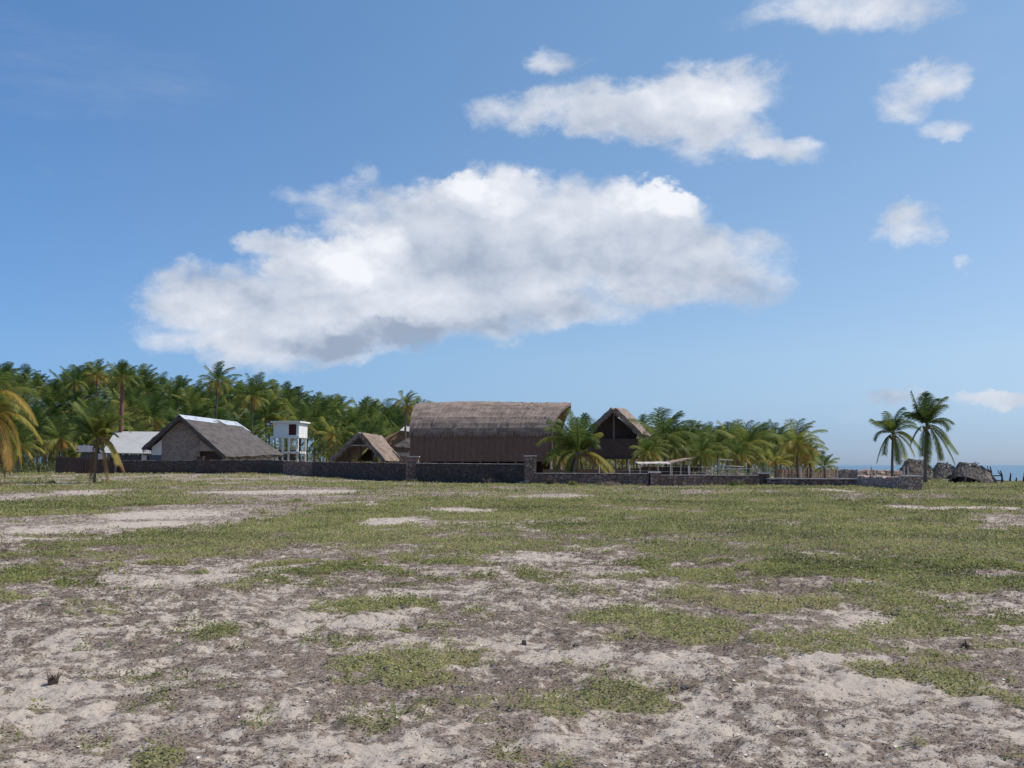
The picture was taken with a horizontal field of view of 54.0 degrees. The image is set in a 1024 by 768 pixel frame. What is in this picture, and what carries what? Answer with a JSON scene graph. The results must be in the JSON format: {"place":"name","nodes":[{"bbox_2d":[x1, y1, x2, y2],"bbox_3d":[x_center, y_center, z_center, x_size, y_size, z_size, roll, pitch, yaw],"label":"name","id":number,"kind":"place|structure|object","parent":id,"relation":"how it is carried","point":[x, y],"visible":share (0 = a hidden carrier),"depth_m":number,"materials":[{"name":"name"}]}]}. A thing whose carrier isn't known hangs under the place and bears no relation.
{"place":"outdoors","nodes":[
{"label":"outdoors","id":0,"kind":"place"},
{"bbox_2d":[0,465,1023,767],"bbox_3d":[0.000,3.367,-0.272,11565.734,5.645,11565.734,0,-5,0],"label":"ground","id":1,"kind":"structure","parent":0,"point":[66,691],"depth_m":8.00,"materials":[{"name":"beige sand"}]},
{"bbox_2d":[0,363,25,389],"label":"coconut palm","id":2,"kind":"object","parent":1,"relation":"on","point":[4,369],"visible":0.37,"depth_m":240.22,"materials":[{"name":"green plant"}]},
{"bbox_2d":[0,371,42,477],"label":"coconut palm","id":3,"kind":"object","parent":1,"relation":"on","point":[5,403],"visible":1,"depth_m":72.00,"materials":[{"name":"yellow plant"}]},
{"bbox_2d":[3,381,41,466],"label":"coconut palm","id":4,"kind":"object","parent":1,"relation":"on","point":[25,398],"visible":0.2,"depth_m":211.28,"materials":[{"name":"green plant"}]},
{"bbox_2d":[1,423,49,472],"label":"coconut palm","id":5,"kind":"object","parent":1,"relation":"on","point":[21,429],"visible":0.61,"depth_m":127.60,"materials":[{"name":"green plant"}]},
{"bbox_2d":[0,461,54,472],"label":"undergrowth thicket","id":6,"kind":"object","parent":1,"relation":"on","point":[32,467],"visible":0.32,"depth_m":133.89,"materials":[{"name":"green plant"}]},
{"bbox_2d":[11,406,64,471],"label":"coconut palm","id":7,"kind":"object","parent":1,"relation":"on","point":[42,424],"visible":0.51,"depth_m":134.37,"materials":[{"name":"green plant"}]},
{"bbox_2d":[24,373,55,463],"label":"coconut palm","id":8,"kind":"object","parent":1,"relation":"on","point":[37,382],"visible":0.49,"depth_m":241.89,"materials":[{"name":"green plant"}]},
{"bbox_2d":[26,385,65,458],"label":"coconut palm","id":9,"kind":"object","parent":1,"relation":"on","point":[45,400],"visible":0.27,"depth_m":210.33,"materials":[{"name":"green plant"}]},
{"bbox_2d":[43,401,68,467],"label":"coconut palm","id":10,"kind":"object","parent":1,"relation":"on","point":[56,410],"visible":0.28,"depth_m":197.81,"materials":[{"name":"green plant"}]},
{"bbox_2d":[37,415,86,456],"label":"coconut palm","id":11,"kind":"object","parent":1,"relation":"on","point":[62,431],"visible":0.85,"depth_m":133.30,"materials":[{"name":"green plant"}]},
{"bbox_2d":[53,391,86,456],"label":"coconut palm","id":12,"kind":"object","parent":1,"relation":"on","point":[68,405],"visible":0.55,"depth_m":199.75,"materials":[{"name":"green plant"}]},
{"bbox_2d":[57,364,96,406],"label":"coconut palm","id":13,"kind":"object","parent":1,"relation":"on","point":[76,375],"visible":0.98,"depth_m":200.86,"materials":[{"name":"green plant"}]},
{"bbox_2d":[55,456,114,473],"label":"wattle fence","id":14,"kind":"object","parent":1,"relation":"on","point":[72,464],"visible":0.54,"depth_m":125.97,"materials":[{"name":"brown wood"}]},
{"bbox_2d":[63,423,109,457],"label":"coconut palm","id":15,"kind":"object","parent":1,"relation":"on","point":[70,448],"visible":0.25,"depth_m":152.73,"materials":[{"name":"green plant"}]},
{"bbox_2d":[75,445,105,459],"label":"blue roofed shed","id":16,"kind":"structure","parent":1,"relation":"on","point":[85,451],"depth_m":134.41,"materials":[{"name":"grey paint"}]},
{"bbox_2d":[80,380,107,404],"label":"coconut palm","id":17,"kind":"object","parent":1,"relation":"on","point":[90,391],"visible":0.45,"depth_m":215.18,"materials":[{"name":"green plant"}]},
{"bbox_2d":[56,400,133,482],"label":"coconut palm","id":18,"kind":"object","parent":1,"relation":"on","point":[97,424],"visible":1,"depth_m":83.79,"materials":[{"name":"green plant"}]},
{"bbox_2d":[81,359,117,398],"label":"coconut palm","id":19,"kind":"object","parent":1,"relation":"on","point":[99,373],"visible":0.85,"depth_m":205.52,"materials":[{"name":"green plant"}]},
{"bbox_2d":[80,408,131,454],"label":"coconut palm","id":20,"kind":"object","parent":1,"relation":"on","point":[105,435],"visible":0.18,"depth_m":153.00,"materials":[{"name":"green plant"}]},
{"bbox_2d":[86,376,129,454],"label":"coconut palm","id":21,"kind":"object","parent":1,"relation":"on","point":[112,392],"visible":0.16,"depth_m":215.04,"materials":[{"name":"green plant"}]},
{"bbox_2d":[93,386,139,418],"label":"coconut palm","id":22,"kind":"object","parent":1,"relation":"on","point":[113,396],"visible":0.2,"depth_m":195.25,"materials":[{"name":"green plant"}]},
{"bbox_2d":[104,359,142,454],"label":"coconut palm","id":23,"kind":"object","parent":1,"relation":"on","point":[122,377],"visible":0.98,"depth_m":149.81,"materials":[{"name":"green plant"}]},
{"bbox_2d":[110,387,151,454],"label":"coconut palm","id":24,"kind":"object","parent":1,"relation":"on","point":[132,403],"visible":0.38,"depth_m":165.44,"materials":[{"name":"green plant"}]},
{"bbox_2d":[118,392,178,431],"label":"coconut palm","id":25,"kind":"object","parent":1,"relation":"on","point":[154,408],"visible":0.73,"depth_m":159.84,"materials":[{"name":"green plant"}]},
{"bbox_2d":[132,369,167,394],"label":"coconut palm","id":26,"kind":"object","parent":1,"relation":"on","point":[148,386],"visible":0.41,"depth_m":242.75,"materials":[{"name":"green plant"}]},
{"bbox_2d":[104,431,201,472],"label":"white roofed house","id":27,"kind":"structure","parent":1,"relation":"on","point":[132,442],"depth_m":145.44,"materials":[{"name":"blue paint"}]},
{"bbox_2d":[116,460,195,473],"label":"stone wall","id":28,"kind":"structure","parent":1,"relation":"on","point":[158,466],"depth_m":125.78,"materials":[{"name":"grey stone"}]},
{"bbox_2d":[145,371,184,402],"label":"coconut palm","id":29,"kind":"object","parent":1,"relation":"on","point":[161,382],"visible":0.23,"depth_m":246.13,"materials":[{"name":"green plant"}]},
{"bbox_2d":[154,385,188,408],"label":"coconut palm","id":30,"kind":"object","parent":1,"relation":"on","point":[172,390],"visible":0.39,"depth_m":213.46,"materials":[{"name":"green plant"}]},
{"bbox_2d":[170,385,212,413],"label":"coconut palm","id":31,"kind":"object","parent":1,"relation":"on","point":[191,400],"visible":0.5,"depth_m":212.87,"materials":[{"name":"green plant"}]},
{"bbox_2d":[1,425,401,470],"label":"undergrowth","id":32,"kind":"object","parent":1,"relation":"on","point":[301,459],"visible":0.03,"depth_m":179.35,"materials":[{"name":"green plant"}]},
{"bbox_2d":[141,414,283,460],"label":"stone house","id":33,"kind":"structure","parent":1,"relation":"on","point":[178,437],"depth_m":133.33,"materials":[{"name":"dark thatch"},{"name":"stone"}]},
{"bbox_2d":[195,360,242,418],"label":"coconut palm","id":34,"kind":"object","parent":1,"relation":"on","point":[213,382],"visible":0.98,"depth_m":172.25,"materials":[{"name":"green plant"}]},
{"bbox_2d":[207,377,242,404],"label":"coconut palm","id":35,"kind":"object","parent":1,"relation":"on","point":[228,392],"visible":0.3,"depth_m":239.78,"materials":[{"name":"green plant"}]},
{"bbox_2d":[202,460,261,473],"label":"stone wall","id":36,"kind":"structure","parent":1,"relation":"on","point":[227,466],"depth_m":122.79,"materials":[{"name":"grey stone"}]},
{"bbox_2d":[218,396,247,419],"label":"coconut palm","id":37,"kind":"object","parent":1,"relation":"on","point":[232,402],"visible":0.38,"depth_m":209.80,"materials":[{"name":"green plant"}]},
{"bbox_2d":[226,411,272,435],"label":"coconut palm","id":38,"kind":"object","parent":1,"relation":"on","point":[246,420],"visible":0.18,"depth_m":177.20,"materials":[{"name":"green plant"}]},
{"bbox_2d":[229,378,274,433],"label":"coconut palm","id":39,"kind":"object","parent":1,"relation":"on","point":[249,389],"visible":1,"depth_m":171.88,"materials":[{"name":"green plant"}]},
{"bbox_2d":[244,393,293,442],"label":"coconut palm","id":40,"kind":"object","parent":1,"relation":"on","point":[262,411],"visible":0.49,"depth_m":197.67,"materials":[{"name":"green plant"}]},
{"bbox_2d":[261,459,283,474],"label":"stone wall","id":41,"kind":"structure","parent":1,"relation":"on","point":[273,466],"depth_m":119.49,"materials":[{"name":"grey stone"}]},
{"bbox_2d":[257,401,296,447],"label":"coconut palm","id":42,"kind":"object","parent":1,"relation":"on","point":[275,419],"visible":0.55,"depth_m":197.87,"materials":[{"name":"green plant"}]},
{"bbox_2d":[269,388,307,441],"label":"coconut palm","id":43,"kind":"object","parent":1,"relation":"on","point":[290,398],"visible":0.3,"depth_m":221.54,"materials":[{"name":"green plant"}]},
{"bbox_2d":[270,421,309,460],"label":"white lookout tower","id":44,"kind":"structure","parent":1,"relation":"on","point":[289,430],"depth_m":164.72,"materials":[{"name":"paint"}]},
{"bbox_2d":[280,397,309,450],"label":"coconut palm","id":45,"kind":"object","parent":1,"relation":"on","point":[297,401],"visible":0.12,"depth_m":217.09,"materials":[{"name":"green plant"}]},
{"bbox_2d":[283,460,312,476],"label":"stone wall","id":46,"kind":"structure","parent":1,"relation":"on","point":[294,468],"depth_m":115.08,"materials":[{"name":"grey stone"}]},
{"bbox_2d":[285,404,320,460],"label":"coconut palm","id":47,"kind":"object","parent":1,"relation":"on","point":[304,413],"visible":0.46,"depth_m":189.91,"materials":[{"name":"green plant"}]},
{"bbox_2d":[293,398,333,461],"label":"coconut palm","id":48,"kind":"object","parent":1,"relation":"on","point":[317,414],"visible":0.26,"depth_m":196.83,"materials":[{"name":"green plant"}]},
{"bbox_2d":[306,441,330,461],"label":"coconut palm","id":49,"kind":"object","parent":1,"relation":"on","point":[319,450],"visible":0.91,"depth_m":139.43,"materials":[{"name":"green plant"}]},
{"bbox_2d":[301,418,344,455],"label":"coconut palm","id":50,"kind":"object","parent":1,"relation":"on","point":[319,425],"visible":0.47,"depth_m":171.65,"materials":[{"name":"green plant"}]},
{"bbox_2d":[313,415,353,461],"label":"coconut palm","id":51,"kind":"object","parent":1,"relation":"on","point":[332,430],"visible":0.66,"depth_m":140.60,"materials":[{"name":"green plant"}]},
{"bbox_2d":[325,428,354,455],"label":"coconut palm","id":52,"kind":"object","parent":1,"relation":"on","point":[345,439],"visible":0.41,"depth_m":135.58,"materials":[{"name":"green plant"}]},
{"bbox_2d":[334,408,376,461],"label":"coconut palm","id":53,"kind":"object","parent":1,"relation":"on","point":[353,415],"visible":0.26,"depth_m":189.47,"materials":[{"name":"green plant"}]},
{"bbox_2d":[312,461,407,481],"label":"stone wall","id":54,"kind":"structure","parent":1,"relation":"on","point":[385,471],"depth_m":103.05,"materials":[{"name":"grey stone"}]},
{"bbox_2d":[330,432,402,462],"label":"open frame hut","id":55,"kind":"object","parent":1,"relation":"on","point":[359,443],"visible":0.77,"depth_m":114.31,"materials":[{"name":"brown wood"}]},
{"bbox_2d":[349,421,385,461],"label":"coconut palm","id":56,"kind":"object","parent":1,"relation":"on","point":[369,431],"visible":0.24,"depth_m":156.03,"materials":[{"name":"green plant"}]},
{"bbox_2d":[346,395,389,423],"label":"coconut palm","id":57,"kind":"object","parent":1,"relation":"on","point":[366,403],"visible":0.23,"depth_m":220.21,"materials":[{"name":"green plant"}]},
{"bbox_2d":[374,422,409,462],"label":"hut","id":58,"kind":"object","parent":1,"relation":"on","point":[392,440],"visible":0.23,"depth_m":129.21,"materials":[{"name":"white paint"}]},
{"bbox_2d":[390,390,421,439],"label":"coconut palm","id":59,"kind":"object","parent":1,"relation":"on","point":[406,406],"visible":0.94,"depth_m":127.98,"materials":[{"name":"green plant"}]},
{"bbox_2d":[394,438,430,462],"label":"dark eaved shed","id":60,"kind":"structure","parent":1,"relation":"on","point":[404,445],"depth_m":120.03,"materials":[{"name":"beige paint"}]},
{"bbox_2d":[407,456,419,481],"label":"stone pillar","id":61,"kind":"structure","parent":1,"relation":"on","point":[412,462],"depth_m":95.14,"materials":[{"name":"grey stone"}]},
{"bbox_2d":[416,463,524,483],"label":"stone wall","id":62,"kind":"structure","parent":1,"relation":"on","point":[463,472],"depth_m":89.35,"materials":[{"name":"grey stone"}]},
{"bbox_2d":[409,401,570,473],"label":"thatched hall","id":63,"kind":"structure","parent":1,"relation":"on","point":[490,432],"depth_m":105.22,"materials":[{"name":"brown wood"}]},
{"bbox_2d":[0,497,1023,575],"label":"green plants","id":64,"kind":"object","parent":1,"relation":"on","point":[12,509],"visible":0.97,"depth_m":24.39,"materials":[{"name":"green plant"}]},
{"bbox_2d":[0,550,1023,767],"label":"creeping herbs","id":65,"kind":"object","parent":1,"relation":"on","point":[12,573],"visible":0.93,"depth_m":10.75,"materials":[{"name":"green plant"}]},
{"bbox_2d":[0,472,1023,505],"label":"grassy sward","id":66,"kind":"structure","parent":1,"relation":"on","point":[999,489],"depth_m":61.72,"materials":[{"name":"green plant"}]},
{"bbox_2d":[0,485,1023,555],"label":"dry stalks","id":67,"kind":"object","parent":1,"relation":"on","point":[435,493],"visible":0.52,"depth_m":36.64,"materials":[{"name":"beige plant"}]},
{"bbox_2d":[12,565,1019,767],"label":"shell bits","id":68,"kind":"object","parent":1,"relation":"on","point":[895,746],"visible":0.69,"depth_m":7.90,"materials":[{"name":"white"}]},
{"bbox_2d":[524,455,536,483],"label":"stone pillar","id":69,"kind":"structure","parent":1,"relation":"on","point":[529,467],"depth_m":83.21,"materials":[{"name":"grey stone"}]},
{"bbox_2d":[546,440,572,468],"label":"coconut palm","id":70,"kind":"object","parent":1,"relation":"on","point":[557,457],"visible":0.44,"depth_m":97.53,"materials":[{"name":"green plant"}]},
{"bbox_2d":[535,408,614,473],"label":"coconut palm","id":71,"kind":"object","parent":1,"relation":"on","point":[582,441],"visible":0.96,"depth_m":85.57,"materials":[{"name":"green plant"}]},
{"bbox_2d":[542,468,639,473],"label":"stick fence","id":72,"kind":"object","parent":1,"relation":"on","point":[617,470],"visible":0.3,"depth_m":96.17,"materials":[{"name":"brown wood"}]},
{"bbox_2d":[534,473,649,485],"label":"stone wall","id":73,"kind":"structure","parent":1,"relation":"on","point":[621,478],"depth_m":80.61,"materials":[{"name":"grey stone"}]},
{"bbox_2d":[587,407,651,469],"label":"stilted thatched hut","id":74,"kind":"object","parent":1,"relation":"on","point":[618,438],"visible":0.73,"depth_m":118.27,"materials":[{"name":"brown wood"}]},
{"bbox_2d":[628,429,671,472],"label":"coconut palm","id":75,"kind":"object","parent":1,"relation":"on","point":[649,444],"visible":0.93,"depth_m":89.62,"materials":[{"name":"green plant"}]},
{"bbox_2d":[627,406,701,466],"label":"coconut palm","id":76,"kind":"object","parent":1,"relation":"on","point":[663,425],"visible":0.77,"depth_m":97.42,"materials":[{"name":"green plant"}]},
{"bbox_2d":[641,464,698,475],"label":"matting screen","id":77,"kind":"object","parent":1,"relation":"on","point":[662,469],"visible":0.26,"depth_m":92.26,"materials":[{"name":"grey wood"}]},
{"bbox_2d":[541,458,804,476],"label":"undergrowth scrub","id":78,"kind":"object","parent":1,"relation":"on","point":[624,468],"visible":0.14,"depth_m":127.52,"materials":[{"name":"green plant"}]},
{"bbox_2d":[666,457,694,474],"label":"thatch roofed stall","id":79,"kind":"object","parent":1,"relation":"on","point":[683,460],"visible":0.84,"depth_m":84.92,"materials":[{"name":"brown wood"}]},
{"bbox_2d":[666,420,715,464],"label":"coconut palm","id":80,"kind":"object","parent":1,"relation":"on","point":[688,442],"visible":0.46,"depth_m":99.50,"materials":[{"name":"green plant"}]},
{"bbox_2d":[678,430,725,474],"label":"coconut palm","id":81,"kind":"object","parent":1,"relation":"on","point":[702,448],"visible":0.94,"depth_m":91.52,"materials":[{"name":"green plant"}]},
{"bbox_2d":[660,475,759,485],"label":"stone wall","id":82,"kind":"structure","parent":1,"relation":"on","point":[683,480],"depth_m":78.86,"materials":[{"name":"grey stone"}]},
{"bbox_2d":[695,421,734,475],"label":"coconut palm","id":83,"kind":"object","parent":1,"relation":"on","point":[720,440],"visible":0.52,"depth_m":103.56,"materials":[{"name":"green plant"}]},
{"bbox_2d":[721,437,757,470],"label":"coconut palm","id":84,"kind":"object","parent":1,"relation":"on","point":[737,448],"visible":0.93,"depth_m":89.53,"materials":[{"name":"green plant"}]},
{"bbox_2d":[715,419,779,474],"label":"coconut palm","id":85,"kind":"object","parent":1,"relation":"on","point":[742,433],"visible":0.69,"depth_m":93.47,"materials":[{"name":"green plant"}]},
{"bbox_2d":[599,464,908,477],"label":"wire fence","id":86,"kind":"object","parent":1,"relation":"on","point":[629,465],"visible":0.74,"depth_m":79.97,"materials":[{"name":"grey wood"}]},
{"bbox_2d":[751,422,786,472],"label":"coconut palm","id":87,"kind":"object","parent":1,"relation":"on","point":[765,447],"visible":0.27,"depth_m":117.47,"materials":[{"name":"green plant"}]},
{"bbox_2d":[760,446,792,477],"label":"coconut palm","id":88,"kind":"object","parent":1,"relation":"on","point":[774,455],"visible":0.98,"depth_m":80.66,"materials":[{"name":"green plant"}]},
{"bbox_2d":[761,419,791,468],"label":"coconut palm","id":89,"kind":"object","parent":1,"relation":"on","point":[779,430],"visible":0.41,"depth_m":107.74,"materials":[{"name":"green plant"}]},
{"bbox_2d":[764,418,829,477],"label":"coconut palm","id":90,"kind":"object","parent":1,"relation":"on","point":[797,432],"visible":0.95,"depth_m":89.55,"materials":[{"name":"green plant"}]},
{"bbox_2d":[777,467,836,479],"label":"reed fence","id":91,"kind":"object","parent":1,"relation":"on","point":[787,473],"visible":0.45,"depth_m":93.49,"materials":[{"name":"brown plant"}]},
{"bbox_2d":[793,442,823,477],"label":"coconut palm","id":92,"kind":"object","parent":1,"relation":"on","point":[811,465],"visible":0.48,"depth_m":91.55,"materials":[{"name":"green plant"}]},
{"bbox_2d":[767,478,857,485],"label":"stone wall","id":93,"kind":"structure","parent":1,"relation":"on","point":[821,481],"depth_m":76.80,"materials":[{"name":"grey stone"}]},
{"bbox_2d":[807,451,839,477],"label":"coconut palm","id":94,"kind":"object","parent":1,"relation":"on","point":[825,462],"visible":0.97,"depth_m":85.72,"materials":[{"name":"green plant"}]},
{"bbox_2d":[838,469,902,477],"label":"rubble bank","id":95,"kind":"structure","parent":1,"relation":"on","point":[846,473],"depth_m":100.50,"materials":[{"name":"grey stone"}]},
{"bbox_2d":[856,475,900,489],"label":"stone wall","id":96,"kind":"structure","parent":1,"relation":"on","point":[892,482],"depth_m":68.22,"materials":[{"name":"grey stone"}]},
{"bbox_2d":[868,407,921,476],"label":"coconut palm","id":97,"kind":"object","parent":1,"relation":"on","point":[889,424],"visible":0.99,"depth_m":99.81,"materials":[{"name":"green plant"}]},
{"bbox_2d":[898,475,922,490],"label":"stone pillar","id":98,"kind":"structure","parent":1,"relation":"on","point":[912,482],"depth_m":60.84,"materials":[{"name":"grey stone"}]},
{"bbox_2d":[899,458,936,480],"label":"beach thatch shelter","id":99,"kind":"object","parent":1,"relation":"on","point":[915,467],"visible":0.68,"depth_m":102.97,"materials":[{"name":"grey plant"}]},
{"bbox_2d":[902,391,958,481],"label":"coconut palm","id":100,"kind":"object","parent":1,"relation":"on","point":[926,413],"visible":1,"depth_m":91.86,"materials":[{"name":"green plant"}]},
{"bbox_2d":[933,462,954,478],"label":"beach thatch shelter","id":101,"kind":"object","parent":1,"relation":"on","point":[943,470],"visible":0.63,"depth_m":107.13,"materials":[{"name":"grey plant"}]},
{"bbox_2d":[948,462,997,482],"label":"beach thatch shelter","id":102,"kind":"object","parent":1,"relation":"on","point":[968,472],"visible":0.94,"depth_m":86.96,"materials":[{"name":"grey plant"}]},
{"bbox_2d":[0,0,1023,464],"label":"sky","id":103,"kind":"structure","parent":0,"point":[778,211],"materials":[{"name":"blue"}]},
{"bbox_2d":[674,465,1023,481],"bbox_3d":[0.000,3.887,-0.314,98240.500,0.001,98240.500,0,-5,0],"label":"sea","id":104,"kind":"structure","parent":0,"point":[1015,471],"depth_m":1124.95,"materials":[{"name":"liquid"}]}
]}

